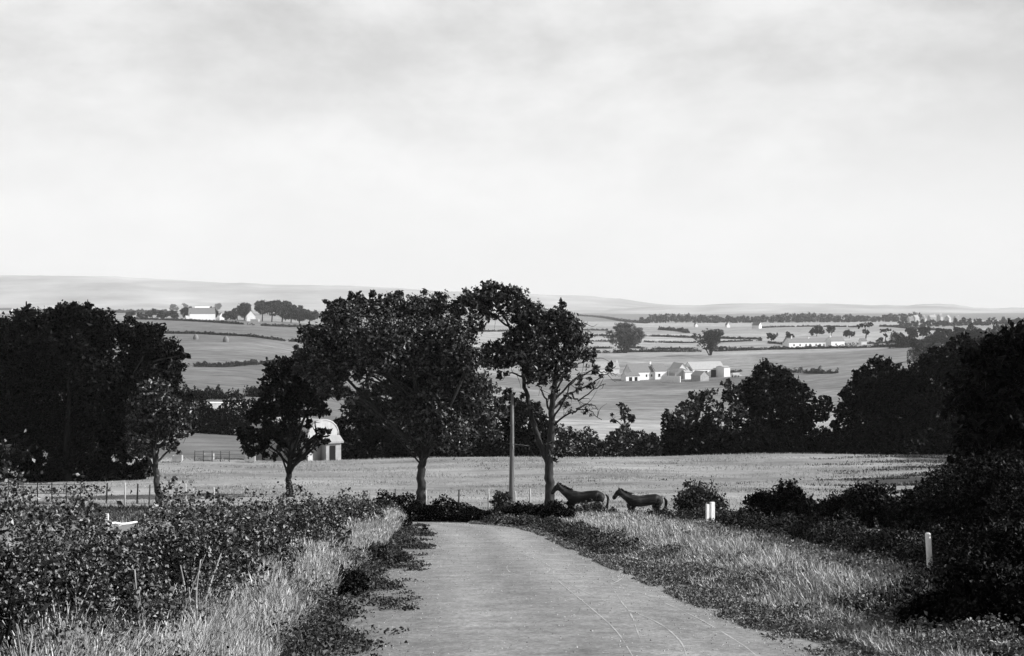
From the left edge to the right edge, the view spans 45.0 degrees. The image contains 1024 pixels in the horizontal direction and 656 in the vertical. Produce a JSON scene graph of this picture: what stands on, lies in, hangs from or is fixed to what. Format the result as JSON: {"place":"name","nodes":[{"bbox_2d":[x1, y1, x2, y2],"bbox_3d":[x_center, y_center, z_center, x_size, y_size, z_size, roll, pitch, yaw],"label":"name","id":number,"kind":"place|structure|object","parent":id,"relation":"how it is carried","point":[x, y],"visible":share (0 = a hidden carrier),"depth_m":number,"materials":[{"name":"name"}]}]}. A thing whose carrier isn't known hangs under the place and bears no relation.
{"place":"outdoors","nodes":[
{"label":"outdoors","id":0,"kind":"place"},
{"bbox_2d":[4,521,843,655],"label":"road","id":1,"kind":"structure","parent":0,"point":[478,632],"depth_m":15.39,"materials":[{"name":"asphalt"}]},
{"bbox_2d":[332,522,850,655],"bbox_3d":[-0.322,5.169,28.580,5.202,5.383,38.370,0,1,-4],"label":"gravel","id":2,"kind":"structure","parent":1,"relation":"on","point":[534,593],"depth_m":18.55,"materials":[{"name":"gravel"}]},
{"bbox_2d":[493,540,756,655],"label":"cart tracks","id":3,"kind":"object","parent":1,"relation":"on","point":[628,610],"visible":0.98,"depth_m":15.15},
{"bbox_2d":[0,310,1023,655],"bbox_3d":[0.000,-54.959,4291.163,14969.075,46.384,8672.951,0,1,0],"label":"ground","id":4,"kind":"structure","parent":0,"point":[646,402],"depth_m":331.74,"materials":[{"name":"plant"}]},
{"bbox_2d":[0,301,64,478],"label":"tree","id":5,"kind":"object","parent":4,"relation":"on","point":[19,332],"visible":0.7,"depth_m":96.59,"materials":[{"name":"black plant"}]},
{"bbox_2d":[0,482,80,501],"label":"rail fence","id":6,"kind":"object","parent":4,"relation":"on","point":[37,484],"visible":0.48,"depth_m":80.11,"materials":[{"name":"wood"}]},
{"bbox_2d":[1,483,110,493],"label":"hedge","id":7,"kind":"object","parent":4,"relation":"on","point":[48,490],"visible":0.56,"depth_m":88.20,"materials":[{"name":"black plant"}]},
{"bbox_2d":[15,299,131,481],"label":"tree","id":8,"kind":"object","parent":4,"relation":"on","point":[79,349],"visible":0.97,"depth_m":96.48,"materials":[{"name":"black plant"}]},
{"bbox_2d":[0,455,153,481],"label":"hedge","id":9,"kind":"object","parent":4,"relation":"on","point":[110,469],"visible":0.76,"depth_m":97.14,"materials":[{"name":"black plant"}]},
{"bbox_2d":[12,308,166,312],"bbox_3d":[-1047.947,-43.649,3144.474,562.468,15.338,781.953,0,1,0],"label":"hedgerow","id":10,"kind":"object","parent":4,"relation":"on","point":[127,310],"visible":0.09,"depth_m":2963.45,"materials":[{"name":"plant"}]},
{"bbox_2d":[97,315,193,466],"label":"tree","id":11,"kind":"object","parent":4,"relation":"on","point":[151,352],"visible":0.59,"depth_m":97.53,"materials":[{"name":"black plant"}]},
{"bbox_2d":[121,376,197,503],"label":"tree","id":12,"kind":"object","parent":4,"relation":"on","point":[154,414],"visible":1,"depth_m":77.68,"materials":[{"name":"black plant"}]},
{"bbox_2d":[0,429,387,655],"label":"hedge","id":13,"kind":"object","parent":4,"relation":"on","point":[131,574],"visible":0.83,"depth_m":9.76,"materials":[{"name":"black plant"}]},
{"bbox_2d":[188,308,215,319],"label":"barn","id":14,"kind":"structure","parent":4,"relation":"on","point":[203,313],"depth_m":1170.97,"materials":[{"name":"paint"}]},
{"bbox_2d":[0,504,406,655],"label":"verge grass","id":15,"kind":"structure","parent":4,"relation":"on","point":[276,596],"depth_m":11.69,"materials":[{"name":"plant"}]},
{"bbox_2d":[0,503,408,523],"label":"field weeds","id":16,"kind":"object","parent":4,"relation":"on","point":[138,514],"visible":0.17,"depth_m":60.65,"materials":[{"name":"grey plant"}]},
{"bbox_2d":[171,385,263,434],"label":"hedge","id":17,"kind":"object","parent":4,"relation":"on","point":[220,421],"visible":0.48,"depth_m":194.21,"materials":[{"name":"black plant"}]},
{"bbox_2d":[132,317,332,326],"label":"hedgerow","id":18,"kind":"object","parent":4,"relation":"on","point":[229,322],"visible":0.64,"depth_m":987.98,"materials":[{"name":"plant"}]},
{"bbox_2d":[236,302,251,319],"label":"tree","id":19,"kind":"object","parent":4,"relation":"on","point":[246,307],"visible":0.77,"depth_m":1208.39,"materials":[{"name":"grey plant"}]},
{"bbox_2d":[185,359,321,366],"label":"hedgerow","id":20,"kind":"object","parent":4,"relation":"on","point":[235,363],"visible":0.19,"depth_m":447.88,"materials":[{"name":"plant"}]},
{"bbox_2d":[254,300,274,320],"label":"tree","id":21,"kind":"object","parent":4,"relation":"on","point":[262,307],"visible":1,"depth_m":1167.56,"materials":[{"name":"grey plant"}]},
{"bbox_2d":[164,330,377,346],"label":"hedgerow","id":22,"kind":"object","parent":4,"relation":"on","point":[230,334],"visible":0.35,"depth_m":679.52,"materials":[{"name":"plant"}]},
{"bbox_2d":[112,522,437,655],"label":"roadside weeds","id":23,"kind":"object","parent":4,"relation":"on","point":[404,540],"visible":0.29,"depth_m":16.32,"materials":[{"name":"grey plant"}]},
{"bbox_2d":[266,300,284,321],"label":"tree","id":24,"kind":"object","parent":4,"relation":"on","point":[278,305],"visible":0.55,"depth_m":1180.93,"materials":[{"name":"grey plant"}]},
{"bbox_2d":[235,350,332,496],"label":"tree","id":25,"kind":"object","parent":4,"relation":"on","point":[287,435],"visible":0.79,"depth_m":82.79,"materials":[{"name":"black plant"}]},
{"bbox_2d":[181,384,387,399],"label":"hedgerow","id":26,"kind":"object","parent":4,"relation":"on","point":[254,391],"visible":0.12,"depth_m":293.53,"materials":[{"name":"black plant"}]},
{"bbox_2d":[278,300,292,321],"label":"tree","id":27,"kind":"object","parent":4,"relation":"on","point":[287,308],"visible":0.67,"depth_m":1218.67,"materials":[{"name":"grey plant"}]},
{"bbox_2d":[250,417,338,460],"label":"hay barn","id":28,"kind":"structure","parent":4,"relation":"on","point":[327,424],"depth_m":117.19,"materials":[{"name":"metal"}]},
{"bbox_2d":[290,305,307,322],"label":"tree","id":29,"kind":"object","parent":4,"relation":"on","point":[294,315],"visible":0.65,"depth_m":1206.82,"materials":[{"name":"grey plant"}]},
{"bbox_2d":[298,308,319,321],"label":"tree","id":30,"kind":"object","parent":4,"relation":"on","point":[310,314],"visible":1,"depth_m":1168.75,"materials":[{"name":"grey plant"}]},
{"bbox_2d":[321,435,343,460],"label":"shed","id":31,"kind":"object","parent":4,"relation":"on","point":[331,450],"visible":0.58,"depth_m":116.26,"materials":[{"name":"paint"}]},
{"bbox_2d":[323,564,371,596],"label":"bush","id":32,"kind":"object","parent":4,"relation":"on","point":[356,577],"visible":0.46,"depth_m":17.91,"materials":[{"name":"black plant"}]},
{"bbox_2d":[333,379,407,449],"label":"tree","id":33,"kind":"object","parent":4,"relation":"on","point":[370,429],"visible":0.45,"depth_m":131.02,"materials":[{"name":"black plant"}]},
{"bbox_2d":[360,540,410,565],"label":"bush","id":34,"kind":"object","parent":4,"relation":"on","point":[378,549],"visible":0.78,"depth_m":24.76,"materials":[{"name":"black plant"}]},
{"bbox_2d":[375,497,401,510],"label":"bush","id":35,"kind":"object","parent":4,"relation":"on","point":[386,503],"visible":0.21,"depth_m":49.98,"materials":[{"name":"grey plant"}]},
{"bbox_2d":[289,288,491,503],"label":"tree","id":36,"kind":"object","parent":4,"relation":"on","point":[414,352],"visible":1,"depth_m":68.30,"materials":[{"name":"black plant"}]},
{"bbox_2d":[392,513,430,530],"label":"bush","id":37,"kind":"object","parent":4,"relation":"on","point":[408,521],"visible":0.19,"depth_m":40.46,"materials":[{"name":"black plant"}]},
{"bbox_2d":[392,367,509,455],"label":"tree","id":38,"kind":"object","parent":4,"relation":"on","point":[484,423],"visible":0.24,"depth_m":122.39,"materials":[{"name":"black plant"}]},
{"bbox_2d":[341,433,564,459],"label":"hedge","id":39,"kind":"object","parent":4,"relation":"on","point":[354,450],"visible":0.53,"depth_m":120.50,"materials":[{"name":"black plant"}]},
{"bbox_2d":[375,488,576,521],"bbox_3d":[-1.158,7.227,48.585,10.799,2.148,3.030,1,1,43],"label":"hedge","id":40,"kind":"object","parent":4,"relation":"on","point":[435,511],"visible":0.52,"depth_m":49.71,"materials":[{"name":"black plant"}]},
{"bbox_2d":[0,452,973,523],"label":"pasture grass","id":41,"kind":"structure","parent":4,"relation":"on","point":[481,490],"depth_m":98.19,"materials":[{"name":"plant"}]},
{"bbox_2d":[489,490,513,509],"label":"bush","id":42,"kind":"object","parent":4,"relation":"on","point":[501,499],"visible":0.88,"depth_m":65.93,"materials":[{"name":"grey plant"}]},
{"bbox_2d":[506,388,527,501],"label":"telegraph pole","id":43,"kind":"object","parent":4,"relation":"on","point":[511,473],"visible":0.92,"depth_m":69.03,"materials":[{"name":"grey wood"}]},
{"bbox_2d":[482,387,557,448],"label":"tree","id":44,"kind":"object","parent":4,"relation":"on","point":[521,416],"visible":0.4,"depth_m":125.26,"materials":[{"name":"black plant"}]},
{"bbox_2d":[450,279,617,505],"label":"tree","id":45,"kind":"object","parent":4,"relation":"on","point":[541,325],"visible":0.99,"depth_m":69.68,"materials":[{"name":"black plant"}]},
{"bbox_2d":[477,510,644,553],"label":"shaded weeds","id":46,"kind":"object","parent":4,"relation":"on","point":[567,528],"visible":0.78,"depth_m":34.93,"materials":[{"name":"grey plant"}]},
{"bbox_2d":[551,482,608,509],"bbox_3d":[3.168,8.054,57.661,2.726,1.764,0.756,0,1,6],"label":"pony","id":47,"kind":"object","parent":4,"relation":"on","point":[572,496],"visible":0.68,"depth_m":57.41},
{"bbox_2d":[573,499,605,513],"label":"bush","id":48,"kind":"object","parent":4,"relation":"on","point":[591,506],"visible":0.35,"depth_m":53.12,"materials":[{"name":"grey plant"}]},
{"bbox_2d":[594,360,619,374],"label":"cottage","id":49,"kind":"structure","parent":4,"relation":"on","point":[602,365],"depth_m":736.56,"materials":[{"name":"paint"}]},
{"bbox_2d":[578,314,647,322],"bbox_3d":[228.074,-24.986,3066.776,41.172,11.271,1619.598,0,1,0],"label":"hedgerow","id":50,"kind":"object","parent":4,"relation":"on","point":[625,320],"visible":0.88,"depth_m":2642.21,"materials":[{"name":"plant"}]},
{"bbox_2d":[555,420,680,456],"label":"hedge","id":51,"kind":"object","parent":4,"relation":"on","point":[647,445],"visible":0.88,"depth_m":120.50,"materials":[{"name":"black plant"}]},
{"bbox_2d":[605,402,637,452],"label":"tree","id":52,"kind":"object","parent":4,"relation":"on","point":[623,411],"visible":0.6,"depth_m":128.12,"materials":[{"name":"black plant"}]},
{"bbox_2d":[603,322,645,352],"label":"tree","id":53,"kind":"object","parent":4,"relation":"on","point":[626,336],"visible":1,"depth_m":962.34,"materials":[{"name":"grey plant"}]},
{"bbox_2d":[621,372,639,380],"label":"byre","id":54,"kind":"structure","parent":4,"relation":"on","point":[630,376],"depth_m":682.00,"materials":[{"name":"stone"}]},
{"bbox_2d":[623,362,653,379],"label":"farmhouse","id":55,"kind":"object","parent":4,"relation":"on","point":[645,371],"visible":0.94,"depth_m":691.76,"materials":[{"name":"stone"}]},
{"bbox_2d":[612,487,667,512],"bbox_3d":[5.855,8.096,56.637,2.571,1.610,0.708,0,1,-4],"label":"pony","id":56,"kind":"object","parent":4,"relation":"on","point":[653,500],"visible":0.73,"depth_m":56.39},
{"bbox_2d":[571,505,729,516],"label":"tall weeds","id":57,"kind":"object","parent":4,"relation":"on","point":[638,511],"visible":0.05,"depth_m":50.88,"materials":[{"name":"black plant"}]},
{"bbox_2d":[578,346,736,349],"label":"hedgerow","id":58,"kind":"object","parent":4,"relation":"on","point":[638,347],"visible":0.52,"depth_m":1035.62,"materials":[{"name":"plant"}]},
{"bbox_2d":[651,364,666,378],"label":"stable","id":59,"kind":"structure","parent":4,"relation":"on","point":[660,370],"depth_m":693.92,"materials":[{"name":"paint"}]},
{"bbox_2d":[662,376,680,381],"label":"yard wall","id":60,"kind":"structure","parent":4,"relation":"on","point":[671,378],"depth_m":669.08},
{"bbox_2d":[584,334,761,339],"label":"hedgerow","id":61,"kind":"object","parent":4,"relation":"on","point":[687,336],"visible":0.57,"depth_m":1344.76,"materials":[{"name":"plant"}]},
{"bbox_2d":[590,338,761,342],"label":"hedgerow","id":62,"kind":"object","parent":4,"relation":"on","point":[740,340],"visible":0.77,"depth_m":1191.00,"materials":[{"name":"plant"}]},
{"bbox_2d":[667,367,684,378],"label":"hay shed","id":63,"kind":"structure","parent":4,"relation":"on","point":[675,372],"depth_m":692.63,"materials":[{"name":"metal"}]},
{"bbox_2d":[642,504,725,521],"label":"hedge","id":64,"kind":"object","parent":4,"relation":"on","point":[699,512],"visible":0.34,"depth_m":45.18,"materials":[{"name":"black plant"}]},
{"bbox_2d":[691,370,708,380],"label":"lean shed","id":65,"kind":"structure","parent":4,"relation":"on","point":[696,375],"depth_m":670.61,"materials":[{"name":"metal"}]},
{"bbox_2d":[669,476,731,515],"bbox_3d":[7.517,7.100,49.155,2.677,2.570,2.289,0,1,0],"label":"bush","id":66,"kind":"object","parent":4,"relation":"on","point":[692,496],"visible":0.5,"depth_m":48.92,"materials":[{"name":"black plant"}]},
{"bbox_2d":[659,378,748,455],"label":"tree","id":67,"kind":"object","parent":4,"relation":"on","point":[697,406],"visible":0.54,"depth_m":121.39,"materials":[{"name":"black plant"}]},
{"bbox_2d":[685,361,722,376],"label":"cart shed","id":68,"kind":"structure","parent":4,"relation":"on","point":[708,368],"depth_m":699.37,"materials":[{"name":"metal"}]},
{"bbox_2d":[691,328,724,354],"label":"tree","id":69,"kind":"object","parent":4,"relation":"on","point":[711,338],"visible":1,"depth_m":912.21,"materials":[{"name":"grey plant"}]},
{"bbox_2d":[716,366,729,376],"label":"end block","id":70,"kind":"structure","parent":4,"relation":"on","point":[722,371],"depth_m":695.26,"materials":[{"name":"paint"}]},
{"bbox_2d":[467,514,1023,655],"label":"roadside weeds","id":71,"kind":"object","parent":4,"relation":"on","point":[755,615],"visible":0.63,"depth_m":15.23,"materials":[{"name":"grey plant"}]},
{"bbox_2d":[502,509,998,655],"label":"verge grass","id":72,"kind":"structure","parent":4,"relation":"on","point":[713,546],"depth_m":20.20,"materials":[{"name":"plant"}]},
{"bbox_2d":[740,486,777,518],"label":"bush","id":73,"kind":"object","parent":4,"relation":"on","point":[759,499],"visible":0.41,"depth_m":44.90,"materials":[{"name":"black plant"}]},
{"bbox_2d":[597,342,944,352],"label":"hedgerow","id":74,"kind":"object","parent":4,"relation":"on","point":[761,348],"visible":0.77,"depth_m":976.95,"materials":[{"name":"plant"}]},
{"bbox_2d":[720,358,834,453],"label":"tree","id":75,"kind":"object","parent":4,"relation":"on","point":[759,401],"visible":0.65,"depth_m":123.08,"materials":[{"name":"black plant"}]},
{"bbox_2d":[765,478,808,518],"bbox_3d":[9.941,6.332,44.087,1.720,1.967,1.736,0,1,0],"label":"bush","id":76,"kind":"object","parent":4,"relation":"on","point":[788,494],"visible":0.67,"depth_m":43.84,"materials":[{"name":"black plant"}]},
{"bbox_2d":[568,511,1023,655],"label":"verge weeds","id":77,"kind":"object","parent":4,"relation":"on","point":[783,541],"visible":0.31,"depth_m":21.96,"materials":[{"name":"grey plant"}]},
{"bbox_2d":[783,337,826,347],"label":"cottage","id":78,"kind":"structure","parent":4,"relation":"on","point":[795,342],"depth_m":1009.26,"materials":[{"name":"paint"}]},
{"bbox_2d":[789,494,829,520],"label":"bush","id":79,"kind":"object","parent":4,"relation":"on","point":[810,506],"visible":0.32,"depth_m":42.99,"materials":[{"name":"black plant"}]},
{"bbox_2d":[762,324,857,327],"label":"hedgerow","id":80,"kind":"object","parent":4,"relation":"on","point":[807,326],"visible":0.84,"depth_m":1820.47,"materials":[{"name":"plant"}]},
{"bbox_2d":[783,365,838,373],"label":"hedgerow","id":81,"kind":"object","parent":4,"relation":"on","point":[816,371],"visible":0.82,"depth_m":659.11,"materials":[{"name":"plant"}]},
{"bbox_2d":[660,408,968,455],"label":"hedge","id":82,"kind":"object","parent":4,"relation":"on","point":[792,439],"visible":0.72,"depth_m":120.17,"materials":[{"name":"black plant"}]},
{"bbox_2d":[638,312,1023,326],"bbox_3d":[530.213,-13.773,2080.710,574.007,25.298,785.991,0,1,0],"label":"distant wood","id":83,"kind":"object","parent":4,"relation":"on","point":[803,317],"visible":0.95,"depth_m":2339.51,"materials":[{"name":"plant"}]},
{"bbox_2d":[825,335,844,346],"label":"cottage","id":84,"kind":"structure","parent":4,"relation":"on","point":[833,341],"depth_m":1008.89,"materials":[{"name":"paint"}]},
{"bbox_2d":[816,489,859,526],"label":"bush","id":85,"kind":"object","parent":4,"relation":"on","point":[830,505],"visible":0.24,"depth_m":41.96,"materials":[{"name":"black plant"}]},
{"bbox_2d":[709,506,993,574],"bbox_3d":[7.189,4.356,26.569,2.205,5.077,28.148,0,1,1],"label":"hedge","id":86,"kind":"object","parent":4,"relation":"on","point":[859,538],"visible":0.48,"depth_m":25.88,"materials":[{"name":"black plant"}]},
{"bbox_2d":[833,478,899,527],"bbox_3d":[11.948,5.923,41.013,2.514,1.901,2.077,0,1,-26],"label":"bush","id":87,"kind":"object","parent":4,"relation":"on","point":[864,502],"visible":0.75,"depth_m":40.72,"materials":[{"name":"black plant"}]},
{"bbox_2d":[829,354,921,453],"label":"tree","id":88,"kind":"object","parent":4,"relation":"on","point":[872,389],"visible":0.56,"depth_m":122.69,"materials":[{"name":"black plant"}]},
{"bbox_2d":[804,453,972,501],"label":"pasture weeds","id":89,"kind":"object","parent":4,"relation":"on","point":[906,468],"visible":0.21,"depth_m":103.58,"materials":[{"name":"grey plant"}]},
{"bbox_2d":[879,497,901,528],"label":"bush","id":90,"kind":"object","parent":4,"relation":"on","point":[884,507],"visible":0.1,"depth_m":39.86,"materials":[{"name":"black plant"}]},
{"bbox_2d":[776,554,1023,655],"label":"corner weeds","id":91,"kind":"object","parent":4,"relation":"on","point":[919,584],"visible":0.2,"depth_m":15.19,"materials":[{"name":"black plant"}]},
{"bbox_2d":[883,481,927,531],"bbox_3d":[12.446,5.610,38.056,1.897,1.839,1.951,0,1,0],"label":"bush","id":92,"kind":"object","parent":4,"relation":"on","point":[904,506],"visible":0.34,"depth_m":37.81,"materials":[{"name":"black plant"}]},
{"bbox_2d":[895,577,961,625],"bbox_3d":[4.581,3.055,13.455,0.769,0.658,0.757,0,1,0],"label":"bush","id":93,"kind":"object","parent":4,"relation":"on","point":[919,604],"visible":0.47,"depth_m":13.46,"materials":[{"name":"black plant"}]},
{"bbox_2d":[925,532,933,583],"bbox_3d":[5.971,3.491,17.660,0.150,1.147,0.086,0,1,-17],"label":"marker post","id":94,"kind":"object","parent":4,"relation":"on","point":[928,545],"visible":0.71,"depth_m":17.62,"materials":[{"name":"white paint"}]},
{"bbox_2d":[887,331,983,454],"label":"tree","id":95,"kind":"object","parent":4,"relation":"on","point":[936,364],"visible":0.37,"depth_m":120.07,"materials":[{"name":"black plant"}]},
{"bbox_2d":[913,462,961,527],"bbox_3d":[12.932,5.223,36.002,2.198,2.738,2.436,1,1,31],"label":"bush","id":96,"kind":"object","parent":4,"relation":"on","point":[926,481],"visible":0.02,"depth_m":36.09,"materials":[{"name":"black plant"}]},
{"bbox_2d":[886,320,1013,347],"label":"hedgerow","id":97,"kind":"object","parent":4,"relation":"on","point":[902,341],"visible":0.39,"depth_m":919.80,"materials":[{"name":"grey plant"}]},
{"bbox_2d":[906,333,1001,361],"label":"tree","id":98,"kind":"object","parent":4,"relation":"on","point":[917,352],"visible":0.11,"depth_m":684.69,"materials":[{"name":"grey plant"}]},
{"bbox_2d":[903,443,1022,556],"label":"bush","id":99,"kind":"object","parent":4,"relation":"on","point":[935,509],"visible":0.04,"depth_m":22.77,"materials":[{"name":"black plant"}]},
{"bbox_2d":[937,349,1002,467],"bbox_3d":[17.093,3.700,44.108,3.658,7.000,3.211,1,1,45],"label":"tree","id":100,"kind":"object","parent":4,"relation":"on","point":[952,382],"visible":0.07,"depth_m":44.25,"materials":[{"name":"black plant"}]},
{"bbox_2d":[917,439,1023,567],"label":"bush","id":101,"kind":"object","parent":4,"relation":"on","point":[971,497],"visible":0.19,"depth_m":19.58,"materials":[{"name":"black plant"}]},
{"bbox_2d":[927,509,1023,586],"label":"bush","id":102,"kind":"object","parent":4,"relation":"on","point":[972,540],"visible":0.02,"depth_m":15.84,"materials":[{"name":"black plant"}]},
{"bbox_2d":[933,544,1023,629],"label":"bush","id":103,"kind":"object","parent":4,"relation":"on","point":[987,582],"visible":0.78,"depth_m":12.87,"materials":[{"name":"black plant"}]},
{"bbox_2d":[935,470,1023,562],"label":"bush","id":104,"kind":"object","parent":4,"relation":"on","point":[1015,509],"visible":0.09,"depth_m":17.38,"materials":[{"name":"black plant"}]},
{"bbox_2d":[937,514,1023,587],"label":"bush","id":105,"kind":"object","parent":4,"relation":"on","point":[1008,542],"visible":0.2,"depth_m":14.22,"materials":[{"name":"black plant"}]},
{"bbox_2d":[946,318,1023,477],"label":"tree","id":106,"kind":"object","parent":4,"relation":"on","point":[998,415],"visible":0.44,"depth_m":29.01,"materials":[{"name":"black plant"}]},
{"bbox_2d":[0,275,1023,311],"bbox_3d":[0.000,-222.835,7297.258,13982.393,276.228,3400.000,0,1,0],"label":"hills","id":107,"kind":"structure","parent":0,"point":[100,292],"depth_m":7031.42,"materials":[{"name":"grey"}]},
{"bbox_2d":[0,0,1023,307],"label":"sky","id":108,"kind":"structure","parent":0,"point":[668,152],"materials":[{"name":"white"}]},
{"bbox_2d":[41,303,1023,313],"bbox_3d":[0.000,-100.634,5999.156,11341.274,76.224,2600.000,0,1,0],"label":"moor hills","id":109,"kind":"structure","parent":0,"point":[735,308],"depth_m":5692.27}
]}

